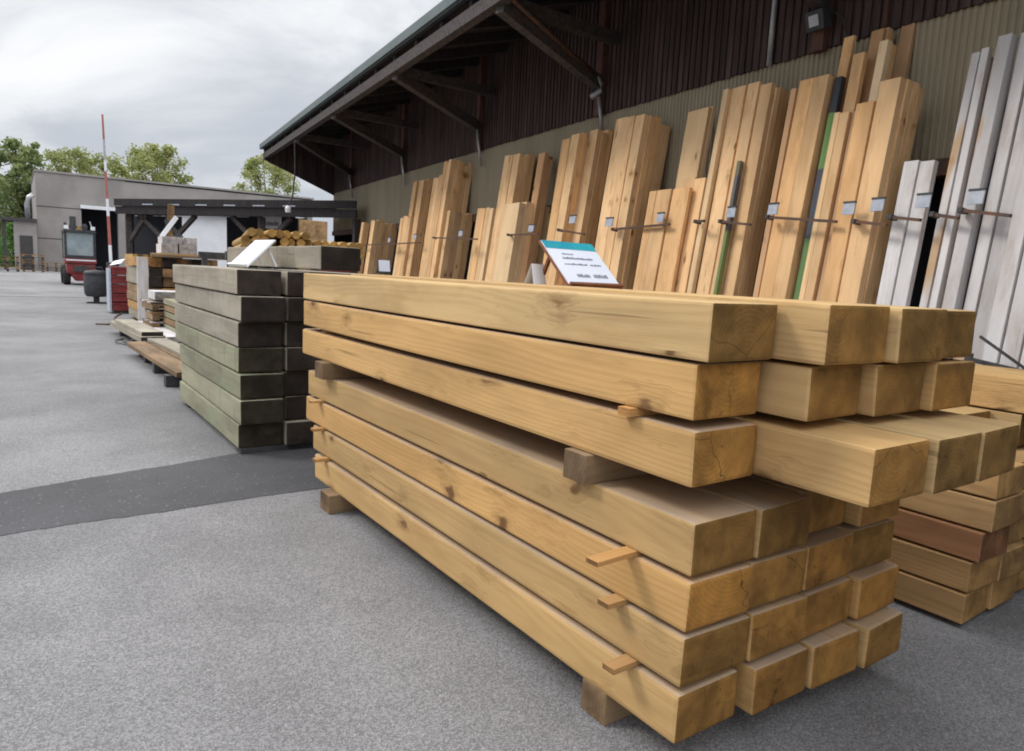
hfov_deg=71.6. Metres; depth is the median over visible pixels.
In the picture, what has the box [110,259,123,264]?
white card
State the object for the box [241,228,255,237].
round pole
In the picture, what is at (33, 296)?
asphalt joint
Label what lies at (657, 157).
leaning plank
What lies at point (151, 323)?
pallet
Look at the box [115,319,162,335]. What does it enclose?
plank
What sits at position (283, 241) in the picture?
round pole
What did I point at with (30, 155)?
tree
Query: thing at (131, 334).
plank
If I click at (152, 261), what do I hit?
pile beam
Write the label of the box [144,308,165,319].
pallet
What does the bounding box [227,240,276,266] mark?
price sign
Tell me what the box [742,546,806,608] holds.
sleeper beam
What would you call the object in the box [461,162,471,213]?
leaning plank
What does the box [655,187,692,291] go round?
leaning plank
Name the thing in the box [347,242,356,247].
round pole
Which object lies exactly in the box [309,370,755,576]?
sleeper beam
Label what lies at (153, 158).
tree
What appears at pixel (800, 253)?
leaning plank
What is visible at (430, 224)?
leaning plank
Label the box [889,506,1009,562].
sleeper beam
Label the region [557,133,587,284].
leaning plank
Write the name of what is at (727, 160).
leaning plank
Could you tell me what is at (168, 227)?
loose slat
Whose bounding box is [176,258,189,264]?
pile beam
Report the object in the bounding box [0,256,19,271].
pallet stack
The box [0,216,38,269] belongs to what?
grey shed
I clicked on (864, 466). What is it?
sleeper beam
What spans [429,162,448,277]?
leaning plank
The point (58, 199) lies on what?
concrete building
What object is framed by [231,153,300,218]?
tree
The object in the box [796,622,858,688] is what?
sleeper beam
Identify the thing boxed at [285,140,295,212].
hanging lamp
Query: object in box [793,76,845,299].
leaning plank
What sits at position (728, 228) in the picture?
leaning plank
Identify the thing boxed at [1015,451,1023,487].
sleeper beam
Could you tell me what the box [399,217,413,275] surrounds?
leaning plank
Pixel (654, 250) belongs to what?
leaning plank
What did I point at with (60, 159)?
tree
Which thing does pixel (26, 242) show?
shed door
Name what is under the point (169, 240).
grey block
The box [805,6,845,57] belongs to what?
floodlight
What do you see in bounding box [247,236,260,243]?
round pole
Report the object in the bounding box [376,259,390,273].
price sign
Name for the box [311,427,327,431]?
spacer lath
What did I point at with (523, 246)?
leaning plank
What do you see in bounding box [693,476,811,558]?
sleeper beam
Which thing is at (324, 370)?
spacer block
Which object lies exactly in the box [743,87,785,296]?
leaning plank
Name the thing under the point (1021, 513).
sleeper beam
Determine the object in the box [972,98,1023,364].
leaning plank
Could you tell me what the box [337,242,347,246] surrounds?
round pole
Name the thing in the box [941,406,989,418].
sleeper beam
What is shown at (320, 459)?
spacer lath
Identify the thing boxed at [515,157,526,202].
leaning plank
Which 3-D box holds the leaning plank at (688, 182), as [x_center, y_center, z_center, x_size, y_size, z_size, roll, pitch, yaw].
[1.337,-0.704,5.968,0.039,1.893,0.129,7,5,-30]
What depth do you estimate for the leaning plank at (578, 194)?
7.51 m
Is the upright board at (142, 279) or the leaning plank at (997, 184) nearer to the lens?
the leaning plank at (997, 184)
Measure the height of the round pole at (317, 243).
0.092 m
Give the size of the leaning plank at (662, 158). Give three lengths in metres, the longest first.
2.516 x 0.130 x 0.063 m
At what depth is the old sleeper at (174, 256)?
11.13 m
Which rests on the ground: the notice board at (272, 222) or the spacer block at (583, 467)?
the notice board at (272, 222)
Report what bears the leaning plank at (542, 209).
on the timber rack
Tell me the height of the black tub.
0.854 m
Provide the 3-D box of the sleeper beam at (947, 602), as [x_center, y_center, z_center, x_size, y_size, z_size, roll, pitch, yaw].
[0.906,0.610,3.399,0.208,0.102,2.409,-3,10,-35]
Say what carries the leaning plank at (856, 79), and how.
on the timber rack
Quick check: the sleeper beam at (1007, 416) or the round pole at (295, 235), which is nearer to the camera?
the sleeper beam at (1007, 416)
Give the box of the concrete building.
[30,169,313,270]
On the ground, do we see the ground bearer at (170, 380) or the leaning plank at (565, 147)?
the ground bearer at (170, 380)
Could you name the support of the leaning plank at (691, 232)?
on the timber rack
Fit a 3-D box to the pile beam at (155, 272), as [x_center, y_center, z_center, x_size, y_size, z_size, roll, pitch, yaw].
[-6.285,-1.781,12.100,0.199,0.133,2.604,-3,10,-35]
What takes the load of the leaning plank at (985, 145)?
on the timber rack
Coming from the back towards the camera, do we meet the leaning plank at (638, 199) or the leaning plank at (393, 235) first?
the leaning plank at (393, 235)
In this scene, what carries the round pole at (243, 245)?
on the stillage
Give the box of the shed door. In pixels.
[19,235,33,269]
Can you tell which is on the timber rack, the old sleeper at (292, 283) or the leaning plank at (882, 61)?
the leaning plank at (882, 61)
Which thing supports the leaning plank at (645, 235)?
on the timber rack
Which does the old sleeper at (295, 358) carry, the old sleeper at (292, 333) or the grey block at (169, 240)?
the old sleeper at (292, 333)
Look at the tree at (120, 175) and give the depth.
73.54 m
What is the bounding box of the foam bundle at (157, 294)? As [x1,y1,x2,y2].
[148,290,174,299]
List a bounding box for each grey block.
[156,243,177,253]
[158,236,181,244]
[178,245,196,254]
[181,238,196,244]
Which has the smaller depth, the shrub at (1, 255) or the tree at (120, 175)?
the shrub at (1, 255)
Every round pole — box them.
[232,235,249,246]
[235,243,248,246]
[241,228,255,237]
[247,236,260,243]
[250,228,263,238]
[260,229,275,237]
[269,237,276,245]
[274,230,283,238]
[274,238,288,245]
[276,230,290,239]
[287,238,294,245]
[288,231,299,239]
[294,239,304,245]
[299,232,309,239]
[304,240,311,245]
[311,240,321,245]
[321,241,328,245]
[328,241,337,246]
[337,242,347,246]
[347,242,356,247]
[356,243,362,249]
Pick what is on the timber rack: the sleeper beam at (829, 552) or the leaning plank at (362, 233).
the leaning plank at (362, 233)
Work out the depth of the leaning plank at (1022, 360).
3.52 m
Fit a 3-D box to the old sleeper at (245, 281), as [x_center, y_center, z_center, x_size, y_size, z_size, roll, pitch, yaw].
[-2.005,-0.669,4.850,0.255,0.140,1.974,-3,10,-35]
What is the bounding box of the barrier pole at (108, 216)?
[101,114,116,283]
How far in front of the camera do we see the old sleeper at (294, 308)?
4.16 m
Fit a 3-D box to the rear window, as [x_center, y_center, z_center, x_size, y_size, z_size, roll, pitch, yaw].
[-15.979,-4.856,26.267,0.840,0.820,0.015,-3,10,-35]
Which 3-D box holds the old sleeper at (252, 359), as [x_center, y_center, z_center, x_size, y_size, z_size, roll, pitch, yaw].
[-2.017,-0.229,4.909,0.262,0.141,1.991,-3,10,-35]
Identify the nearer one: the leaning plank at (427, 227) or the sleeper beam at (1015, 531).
the sleeper beam at (1015, 531)
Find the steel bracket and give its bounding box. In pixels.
[964,335,1023,369]
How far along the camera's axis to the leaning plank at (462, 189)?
10.40 m
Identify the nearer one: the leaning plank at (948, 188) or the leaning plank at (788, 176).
the leaning plank at (948, 188)
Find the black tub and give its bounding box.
[83,267,106,303]
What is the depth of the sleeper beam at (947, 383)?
1.79 m
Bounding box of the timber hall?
[259,0,1023,306]
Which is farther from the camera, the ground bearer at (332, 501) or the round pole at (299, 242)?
the round pole at (299, 242)
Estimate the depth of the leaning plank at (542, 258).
8.50 m
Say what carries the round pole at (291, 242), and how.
on the round pole
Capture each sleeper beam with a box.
[303,273,777,362]
[303,329,756,486]
[304,300,760,420]
[306,396,751,631]
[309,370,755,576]
[313,425,749,686]
[315,453,737,742]
[351,274,889,365]
[546,284,975,357]
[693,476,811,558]
[728,411,928,506]
[732,643,807,714]
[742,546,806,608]
[743,593,806,660]
[746,474,844,532]
[748,358,861,421]
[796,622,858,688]
[798,526,853,590]
[798,575,851,637]
[803,300,947,362]
[828,413,981,493]
[833,518,893,571]
[841,606,902,667]
[843,500,899,526]
[844,560,898,618]
[856,362,925,416]
[885,535,1000,592]
[889,409,1019,481]
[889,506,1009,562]
[894,569,987,623]
[899,489,1021,531]
[917,358,974,410]
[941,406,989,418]
[954,462,1023,498]
[965,405,1023,446]
[969,368,1023,413]
[975,364,1023,373]
[986,574,1016,609]
[997,541,1023,580]
[1008,519,1023,543]
[1014,571,1023,591]
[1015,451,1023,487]
[1016,445,1023,451]
[1017,488,1023,520]
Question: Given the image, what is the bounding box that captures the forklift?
[60,219,96,284]
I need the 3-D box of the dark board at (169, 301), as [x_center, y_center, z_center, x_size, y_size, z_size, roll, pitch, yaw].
[-4.095,-0.879,8.966,0.237,0.073,2.208,-3,10,-35]
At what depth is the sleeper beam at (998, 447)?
1.74 m
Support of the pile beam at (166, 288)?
on the pile beam
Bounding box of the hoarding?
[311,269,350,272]
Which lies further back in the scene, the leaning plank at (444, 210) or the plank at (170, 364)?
the leaning plank at (444, 210)
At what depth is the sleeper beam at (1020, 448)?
2.65 m
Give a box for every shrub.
[0,177,23,263]
[0,222,14,266]
[0,239,9,265]
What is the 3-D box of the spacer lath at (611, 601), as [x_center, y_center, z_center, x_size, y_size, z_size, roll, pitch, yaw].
[0.589,0.522,1.945,0.919,0.013,0.038,-3,10,-35]
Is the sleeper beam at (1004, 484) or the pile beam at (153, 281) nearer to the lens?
the sleeper beam at (1004, 484)
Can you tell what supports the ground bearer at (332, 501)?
on the ground
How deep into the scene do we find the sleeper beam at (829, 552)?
1.84 m
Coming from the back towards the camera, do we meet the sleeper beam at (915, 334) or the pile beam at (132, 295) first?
the pile beam at (132, 295)
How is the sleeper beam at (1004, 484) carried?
on the sleeper beam at (976, 511)
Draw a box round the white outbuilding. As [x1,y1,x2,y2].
[176,216,244,266]
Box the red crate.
[106,266,128,313]
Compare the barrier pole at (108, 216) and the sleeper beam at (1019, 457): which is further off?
the barrier pole at (108, 216)
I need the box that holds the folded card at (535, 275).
[524,264,545,283]
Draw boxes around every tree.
[0,136,55,241]
[0,144,21,216]
[42,145,103,175]
[82,152,131,178]
[108,164,133,178]
[121,142,193,184]
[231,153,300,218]
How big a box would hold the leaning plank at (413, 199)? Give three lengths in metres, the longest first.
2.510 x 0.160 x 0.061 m
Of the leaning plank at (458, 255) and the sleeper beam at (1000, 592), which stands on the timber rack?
the leaning plank at (458, 255)
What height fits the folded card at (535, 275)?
0.075 m
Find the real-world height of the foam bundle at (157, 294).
0.115 m
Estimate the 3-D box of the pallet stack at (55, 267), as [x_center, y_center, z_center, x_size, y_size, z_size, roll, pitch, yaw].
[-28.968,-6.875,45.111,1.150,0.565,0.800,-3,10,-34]
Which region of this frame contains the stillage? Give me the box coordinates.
[198,251,361,272]
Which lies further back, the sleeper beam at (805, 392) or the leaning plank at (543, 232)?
the leaning plank at (543, 232)
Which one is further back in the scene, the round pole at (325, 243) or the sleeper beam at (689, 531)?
the round pole at (325, 243)
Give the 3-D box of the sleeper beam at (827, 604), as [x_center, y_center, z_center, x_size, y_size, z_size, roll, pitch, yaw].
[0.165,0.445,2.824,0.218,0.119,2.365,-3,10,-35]
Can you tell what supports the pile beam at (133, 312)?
on the ground bearer
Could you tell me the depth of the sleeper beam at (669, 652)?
1.89 m
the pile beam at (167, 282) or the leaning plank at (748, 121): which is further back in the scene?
the pile beam at (167, 282)
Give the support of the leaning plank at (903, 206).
on the timber rack
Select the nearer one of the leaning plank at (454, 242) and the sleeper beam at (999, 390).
the sleeper beam at (999, 390)
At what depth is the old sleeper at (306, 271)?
4.94 m
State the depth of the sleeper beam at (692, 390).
1.80 m
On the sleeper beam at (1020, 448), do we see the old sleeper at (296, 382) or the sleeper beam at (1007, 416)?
the sleeper beam at (1007, 416)
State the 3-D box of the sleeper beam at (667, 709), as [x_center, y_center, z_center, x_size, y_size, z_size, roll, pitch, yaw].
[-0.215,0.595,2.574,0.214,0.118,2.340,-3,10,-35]
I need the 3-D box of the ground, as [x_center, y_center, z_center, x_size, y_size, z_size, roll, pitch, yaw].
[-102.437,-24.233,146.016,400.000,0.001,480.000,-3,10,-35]
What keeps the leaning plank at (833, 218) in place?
on the timber rack
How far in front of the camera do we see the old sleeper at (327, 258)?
4.18 m
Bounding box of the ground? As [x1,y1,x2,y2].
[0,254,1023,750]
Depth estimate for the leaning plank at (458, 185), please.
10.36 m
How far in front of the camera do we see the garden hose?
11.56 m
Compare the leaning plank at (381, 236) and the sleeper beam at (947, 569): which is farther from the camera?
the leaning plank at (381, 236)
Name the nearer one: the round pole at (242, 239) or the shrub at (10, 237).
the round pole at (242, 239)
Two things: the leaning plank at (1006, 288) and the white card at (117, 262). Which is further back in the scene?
the white card at (117, 262)
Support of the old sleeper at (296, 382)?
on the old sleeper at (294, 406)
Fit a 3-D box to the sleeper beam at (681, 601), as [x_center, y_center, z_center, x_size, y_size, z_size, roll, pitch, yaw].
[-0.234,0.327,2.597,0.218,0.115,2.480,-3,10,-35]
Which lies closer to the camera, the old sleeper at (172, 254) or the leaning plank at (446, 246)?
the leaning plank at (446, 246)
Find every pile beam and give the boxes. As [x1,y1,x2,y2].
[125,256,161,266]
[126,273,161,286]
[127,266,162,276]
[127,282,162,291]
[127,290,162,306]
[128,299,162,315]
[129,307,162,325]
[149,267,172,277]
[159,287,174,289]
[162,258,175,267]
[162,277,176,286]
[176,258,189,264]
[190,259,201,265]
[208,260,217,265]
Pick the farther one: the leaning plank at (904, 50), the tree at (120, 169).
the tree at (120, 169)
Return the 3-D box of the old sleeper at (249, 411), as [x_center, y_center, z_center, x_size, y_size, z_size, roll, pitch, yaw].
[-1.954,0.084,4.847,0.252,0.141,1.813,-3,10,-34]
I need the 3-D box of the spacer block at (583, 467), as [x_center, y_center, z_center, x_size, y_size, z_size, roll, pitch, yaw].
[0.528,0.210,2.042,0.905,0.074,0.085,-3,10,-35]
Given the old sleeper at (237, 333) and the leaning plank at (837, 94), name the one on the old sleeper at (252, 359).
the old sleeper at (237, 333)
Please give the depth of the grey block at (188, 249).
11.52 m
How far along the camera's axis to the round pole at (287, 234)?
7.79 m
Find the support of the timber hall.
on the ground
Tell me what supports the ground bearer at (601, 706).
on the ground
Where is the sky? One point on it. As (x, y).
(211, 80)
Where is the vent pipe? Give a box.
[24,193,34,217]
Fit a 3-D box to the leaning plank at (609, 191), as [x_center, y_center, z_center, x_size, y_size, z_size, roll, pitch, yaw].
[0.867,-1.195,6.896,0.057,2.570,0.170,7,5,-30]
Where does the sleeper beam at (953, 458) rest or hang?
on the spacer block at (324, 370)
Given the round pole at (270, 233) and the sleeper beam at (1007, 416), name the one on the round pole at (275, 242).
the round pole at (270, 233)
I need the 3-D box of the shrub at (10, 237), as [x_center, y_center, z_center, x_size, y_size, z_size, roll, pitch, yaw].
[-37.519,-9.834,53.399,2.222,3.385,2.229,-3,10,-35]
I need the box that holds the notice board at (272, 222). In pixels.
[263,216,280,268]
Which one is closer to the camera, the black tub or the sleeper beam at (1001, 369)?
the sleeper beam at (1001, 369)
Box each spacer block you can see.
[315,360,370,379]
[563,447,649,484]
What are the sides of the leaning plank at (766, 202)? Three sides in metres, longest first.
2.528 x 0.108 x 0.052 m
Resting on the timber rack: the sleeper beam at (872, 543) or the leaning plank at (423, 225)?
the leaning plank at (423, 225)
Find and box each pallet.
[140,299,163,309]
[141,318,164,326]
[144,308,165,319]
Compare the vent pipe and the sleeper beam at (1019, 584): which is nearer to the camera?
the sleeper beam at (1019, 584)
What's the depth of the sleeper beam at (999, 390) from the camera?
2.66 m
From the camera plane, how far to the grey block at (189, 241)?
11.56 m
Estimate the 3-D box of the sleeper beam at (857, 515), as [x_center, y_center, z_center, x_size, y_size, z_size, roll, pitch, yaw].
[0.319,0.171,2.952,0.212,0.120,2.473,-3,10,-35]
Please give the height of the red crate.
0.915 m
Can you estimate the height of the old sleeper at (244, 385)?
0.140 m
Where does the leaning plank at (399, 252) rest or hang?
on the timber rack
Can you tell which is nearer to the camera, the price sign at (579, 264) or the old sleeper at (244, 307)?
the price sign at (579, 264)
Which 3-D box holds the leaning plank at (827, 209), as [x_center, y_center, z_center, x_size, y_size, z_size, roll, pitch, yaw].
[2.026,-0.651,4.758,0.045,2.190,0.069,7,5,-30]
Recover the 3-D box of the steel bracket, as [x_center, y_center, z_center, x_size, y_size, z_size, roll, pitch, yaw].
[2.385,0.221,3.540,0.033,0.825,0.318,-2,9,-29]
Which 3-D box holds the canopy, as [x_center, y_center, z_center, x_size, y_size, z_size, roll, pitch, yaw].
[-7.561,-3.031,18.093,10.855,2.470,3.682,6,9,25]
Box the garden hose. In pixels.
[96,313,122,324]
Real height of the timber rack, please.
1.940 m
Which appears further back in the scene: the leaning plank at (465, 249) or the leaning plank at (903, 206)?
the leaning plank at (465, 249)
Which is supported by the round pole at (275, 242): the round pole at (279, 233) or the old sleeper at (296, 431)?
the round pole at (279, 233)
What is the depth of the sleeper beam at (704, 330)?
1.76 m
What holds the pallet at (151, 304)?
on the pallet at (152, 314)
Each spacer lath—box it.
[309,399,327,403]
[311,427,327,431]
[313,456,332,462]
[322,329,337,333]
[586,546,642,567]
[597,593,630,609]
[602,653,641,674]
[618,405,662,416]
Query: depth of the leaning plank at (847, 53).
4.84 m
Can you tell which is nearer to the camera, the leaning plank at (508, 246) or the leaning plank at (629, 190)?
the leaning plank at (629, 190)
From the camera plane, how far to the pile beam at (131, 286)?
12.40 m
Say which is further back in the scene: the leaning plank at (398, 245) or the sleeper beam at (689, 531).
the leaning plank at (398, 245)
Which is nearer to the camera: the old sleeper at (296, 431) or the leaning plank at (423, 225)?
the old sleeper at (296, 431)
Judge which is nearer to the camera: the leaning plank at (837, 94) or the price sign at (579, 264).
the price sign at (579, 264)
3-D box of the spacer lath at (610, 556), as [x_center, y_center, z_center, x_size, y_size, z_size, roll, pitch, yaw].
[0.571,0.398,1.901,0.989,0.012,0.039,-3,10,-37]
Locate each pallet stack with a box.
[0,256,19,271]
[21,254,44,271]
[45,262,64,271]
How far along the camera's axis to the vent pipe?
46.42 m
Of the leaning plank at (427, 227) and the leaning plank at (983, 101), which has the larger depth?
the leaning plank at (427, 227)
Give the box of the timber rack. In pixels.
[363,153,1011,358]
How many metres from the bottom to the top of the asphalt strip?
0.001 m
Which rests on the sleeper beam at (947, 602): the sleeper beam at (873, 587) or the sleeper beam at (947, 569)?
the sleeper beam at (947, 569)
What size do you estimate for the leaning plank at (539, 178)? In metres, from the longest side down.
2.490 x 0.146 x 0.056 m
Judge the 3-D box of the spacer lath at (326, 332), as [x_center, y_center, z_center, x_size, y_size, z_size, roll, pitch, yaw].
[-0.522,-0.223,3.544,0.864,0.019,0.038,-3,10,-35]
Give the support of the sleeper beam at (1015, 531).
on the sleeper beam at (1012, 561)
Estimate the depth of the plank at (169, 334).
8.99 m
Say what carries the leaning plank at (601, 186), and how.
on the timber rack
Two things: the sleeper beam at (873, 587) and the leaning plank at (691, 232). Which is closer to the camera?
the sleeper beam at (873, 587)
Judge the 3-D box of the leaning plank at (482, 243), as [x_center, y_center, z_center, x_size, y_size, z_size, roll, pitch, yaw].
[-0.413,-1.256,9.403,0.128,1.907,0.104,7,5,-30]
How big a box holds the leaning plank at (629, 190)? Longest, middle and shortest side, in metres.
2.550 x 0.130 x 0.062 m
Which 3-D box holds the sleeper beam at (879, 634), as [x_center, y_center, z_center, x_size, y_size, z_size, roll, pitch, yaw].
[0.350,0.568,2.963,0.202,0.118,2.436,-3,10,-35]
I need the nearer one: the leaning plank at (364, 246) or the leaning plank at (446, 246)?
the leaning plank at (446, 246)
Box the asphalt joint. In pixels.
[16,296,91,297]
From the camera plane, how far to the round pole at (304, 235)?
7.85 m
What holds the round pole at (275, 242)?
on the round pole
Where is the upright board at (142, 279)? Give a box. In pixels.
[137,256,148,320]
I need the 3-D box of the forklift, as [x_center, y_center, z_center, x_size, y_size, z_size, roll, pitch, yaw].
[-16.913,-4.777,27.618,1.100,2.400,3.655,-3,10,-35]
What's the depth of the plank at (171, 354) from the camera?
7.39 m
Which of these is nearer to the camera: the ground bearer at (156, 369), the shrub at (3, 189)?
the ground bearer at (156, 369)
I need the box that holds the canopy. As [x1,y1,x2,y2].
[114,199,360,269]
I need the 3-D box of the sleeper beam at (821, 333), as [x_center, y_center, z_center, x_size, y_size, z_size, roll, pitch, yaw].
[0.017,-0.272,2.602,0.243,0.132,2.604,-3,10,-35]
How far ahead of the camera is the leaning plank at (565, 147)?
7.65 m
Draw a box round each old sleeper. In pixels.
[150,253,197,256]
[152,254,226,259]
[173,264,280,294]
[175,284,284,321]
[175,302,281,346]
[175,321,282,371]
[180,343,283,398]
[180,381,281,447]
[181,362,283,424]
[215,266,327,295]
[227,246,359,270]
[255,268,350,274]
[274,295,309,320]
[278,344,322,370]
[278,369,308,394]
[281,269,374,274]
[281,320,318,345]
[281,394,312,419]
[282,418,317,444]
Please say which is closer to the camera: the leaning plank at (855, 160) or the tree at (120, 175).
the leaning plank at (855, 160)
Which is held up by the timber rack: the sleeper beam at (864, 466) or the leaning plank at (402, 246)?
the leaning plank at (402, 246)
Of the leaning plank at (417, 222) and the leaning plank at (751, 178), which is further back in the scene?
the leaning plank at (417, 222)
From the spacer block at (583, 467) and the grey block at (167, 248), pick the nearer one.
the spacer block at (583, 467)
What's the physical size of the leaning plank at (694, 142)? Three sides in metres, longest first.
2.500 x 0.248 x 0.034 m
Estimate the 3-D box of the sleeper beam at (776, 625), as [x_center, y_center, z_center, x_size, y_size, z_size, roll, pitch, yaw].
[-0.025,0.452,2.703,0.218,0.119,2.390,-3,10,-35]
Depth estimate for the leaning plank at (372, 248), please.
13.11 m
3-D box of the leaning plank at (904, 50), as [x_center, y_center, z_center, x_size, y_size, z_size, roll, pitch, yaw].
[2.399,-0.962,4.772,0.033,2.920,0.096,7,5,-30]
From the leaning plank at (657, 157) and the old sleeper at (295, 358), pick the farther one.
the leaning plank at (657, 157)
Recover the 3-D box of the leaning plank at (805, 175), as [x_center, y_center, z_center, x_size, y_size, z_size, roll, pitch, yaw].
[1.941,-0.828,4.966,0.061,2.480,0.128,7,5,-30]
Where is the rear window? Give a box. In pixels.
[66,232,93,255]
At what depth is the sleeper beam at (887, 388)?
1.67 m
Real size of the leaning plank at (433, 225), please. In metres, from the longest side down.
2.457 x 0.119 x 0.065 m
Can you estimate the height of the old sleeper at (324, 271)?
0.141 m
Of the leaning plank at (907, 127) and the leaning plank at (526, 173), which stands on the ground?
the leaning plank at (526, 173)
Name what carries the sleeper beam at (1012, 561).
on the sleeper beam at (1000, 592)
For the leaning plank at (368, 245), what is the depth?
13.25 m
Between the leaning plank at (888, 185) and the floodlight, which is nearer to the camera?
the leaning plank at (888, 185)
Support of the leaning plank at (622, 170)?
on the timber rack
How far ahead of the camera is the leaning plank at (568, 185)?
7.51 m
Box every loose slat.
[159,216,177,235]
[164,219,182,237]
[166,204,174,236]
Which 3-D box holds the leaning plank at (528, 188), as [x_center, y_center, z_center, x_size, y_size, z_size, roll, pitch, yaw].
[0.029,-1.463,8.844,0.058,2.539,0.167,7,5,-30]
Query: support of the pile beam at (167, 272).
on the pile beam at (167, 282)
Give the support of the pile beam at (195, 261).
on the pile beam
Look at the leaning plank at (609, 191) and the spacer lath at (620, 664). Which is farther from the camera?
the leaning plank at (609, 191)
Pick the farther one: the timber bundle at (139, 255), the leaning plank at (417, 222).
the timber bundle at (139, 255)
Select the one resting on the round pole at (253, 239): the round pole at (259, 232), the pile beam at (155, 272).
the round pole at (259, 232)
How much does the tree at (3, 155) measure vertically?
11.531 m
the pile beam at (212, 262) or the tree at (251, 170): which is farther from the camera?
the tree at (251, 170)
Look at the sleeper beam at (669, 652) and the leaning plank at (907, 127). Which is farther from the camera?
the leaning plank at (907, 127)
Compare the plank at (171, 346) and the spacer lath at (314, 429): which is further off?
the plank at (171, 346)
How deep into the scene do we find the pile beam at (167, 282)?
11.21 m
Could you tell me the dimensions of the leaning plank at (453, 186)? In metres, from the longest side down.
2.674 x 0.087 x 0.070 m
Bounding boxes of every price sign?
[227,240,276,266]
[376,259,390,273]
[538,240,623,288]
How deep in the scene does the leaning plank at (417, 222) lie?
11.48 m
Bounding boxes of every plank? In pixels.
[110,321,164,341]
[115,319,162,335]
[126,341,181,377]
[139,321,180,341]
[147,338,179,355]
[147,342,180,360]
[358,222,365,272]
[359,223,369,273]
[364,220,375,273]
[365,221,379,273]
[373,223,385,274]
[379,223,391,274]
[385,223,396,274]
[393,218,403,275]
[395,216,406,275]
[397,216,408,275]
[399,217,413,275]
[405,180,427,276]
[409,181,418,217]
[413,179,431,276]
[419,178,435,276]
[421,177,438,276]
[424,175,441,276]
[427,161,448,277]
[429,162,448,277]
[431,159,454,277]
[437,210,455,278]
[446,212,461,278]
[448,159,459,210]
[452,161,464,211]
[452,214,467,278]
[457,165,467,212]
[458,213,472,279]
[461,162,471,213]
[467,208,481,279]
[470,208,485,279]
[475,207,490,279]
[478,208,495,280]
[485,155,509,280]
[489,155,513,280]
[493,202,525,282]
[506,153,522,203]
[514,202,533,282]
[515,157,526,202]
[520,154,531,201]
[521,152,548,282]
[524,154,535,201]
[531,156,552,263]
[536,206,549,263]
[541,213,550,263]
[543,138,570,283]
[547,133,582,284]
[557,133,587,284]
[562,138,588,285]
[564,129,601,285]
[583,132,607,243]
[590,129,612,246]
[595,117,626,260]
[603,115,635,270]
[610,114,649,283]
[621,115,655,288]
[626,116,661,289]
[631,124,664,289]
[633,191,656,289]
[640,189,672,290]
[654,125,670,190]
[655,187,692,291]
[674,177,697,291]
[675,107,711,188]
[675,178,706,292]
[687,88,731,292]
[696,85,747,293]
[699,106,715,177]
[710,81,763,294]
[713,161,743,294]
[723,82,775,295]
[737,87,780,295]
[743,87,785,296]
[747,91,789,296]
[753,88,798,296]
[759,78,813,297]
[772,74,834,298]
[791,77,835,298]
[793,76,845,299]
[798,112,840,299]
[804,111,852,300]
[816,111,855,300]
[819,101,875,301]
[837,35,856,112]
[837,77,905,303]
[843,52,868,112]
[859,28,886,102]
[862,79,913,303]
[868,39,892,101]
[869,81,918,303]
[875,87,924,303]
[876,160,920,304]
[885,27,892,39]
[885,44,896,79]
[892,23,916,78]
[892,160,938,306]
[919,52,980,307]
[929,47,992,307]
[940,57,993,307]
[941,33,1018,358]
[953,32,1023,359]
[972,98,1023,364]
[980,163,1023,364]
[999,253,1023,367]
[1019,348,1023,368]
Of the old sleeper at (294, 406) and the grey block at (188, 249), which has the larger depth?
the grey block at (188, 249)
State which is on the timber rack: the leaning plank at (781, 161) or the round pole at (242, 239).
the leaning plank at (781, 161)
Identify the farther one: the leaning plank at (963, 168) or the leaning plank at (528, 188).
the leaning plank at (528, 188)
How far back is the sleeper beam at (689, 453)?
1.83 m
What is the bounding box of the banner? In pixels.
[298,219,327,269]
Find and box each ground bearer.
[152,362,167,373]
[164,374,182,386]
[236,442,312,453]
[320,488,358,513]
[581,677,632,725]
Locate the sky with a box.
[0,0,441,251]
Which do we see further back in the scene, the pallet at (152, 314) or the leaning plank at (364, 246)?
the leaning plank at (364, 246)
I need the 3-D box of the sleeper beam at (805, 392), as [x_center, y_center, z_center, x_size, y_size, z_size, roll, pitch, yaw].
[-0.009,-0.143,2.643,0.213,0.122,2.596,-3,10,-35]
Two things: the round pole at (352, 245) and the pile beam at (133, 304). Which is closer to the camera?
the round pole at (352, 245)
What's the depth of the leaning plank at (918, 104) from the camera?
4.42 m
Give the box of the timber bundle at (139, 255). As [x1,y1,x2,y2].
[125,254,148,265]
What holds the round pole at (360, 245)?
on the round pole
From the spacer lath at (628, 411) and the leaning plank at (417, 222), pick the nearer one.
the spacer lath at (628, 411)
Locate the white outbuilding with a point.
(209, 233)
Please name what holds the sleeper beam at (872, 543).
on the sleeper beam at (873, 587)
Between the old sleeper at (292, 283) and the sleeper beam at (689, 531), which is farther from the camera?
the old sleeper at (292, 283)
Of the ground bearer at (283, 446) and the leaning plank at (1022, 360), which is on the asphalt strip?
the ground bearer at (283, 446)
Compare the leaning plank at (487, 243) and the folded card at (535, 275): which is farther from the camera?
the leaning plank at (487, 243)
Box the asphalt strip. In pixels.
[0,447,328,535]
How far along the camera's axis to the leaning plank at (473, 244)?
9.56 m
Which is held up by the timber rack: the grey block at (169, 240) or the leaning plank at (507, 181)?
the leaning plank at (507, 181)
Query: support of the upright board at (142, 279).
on the ground
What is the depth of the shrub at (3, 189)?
55.73 m
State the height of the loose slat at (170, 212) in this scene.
0.549 m

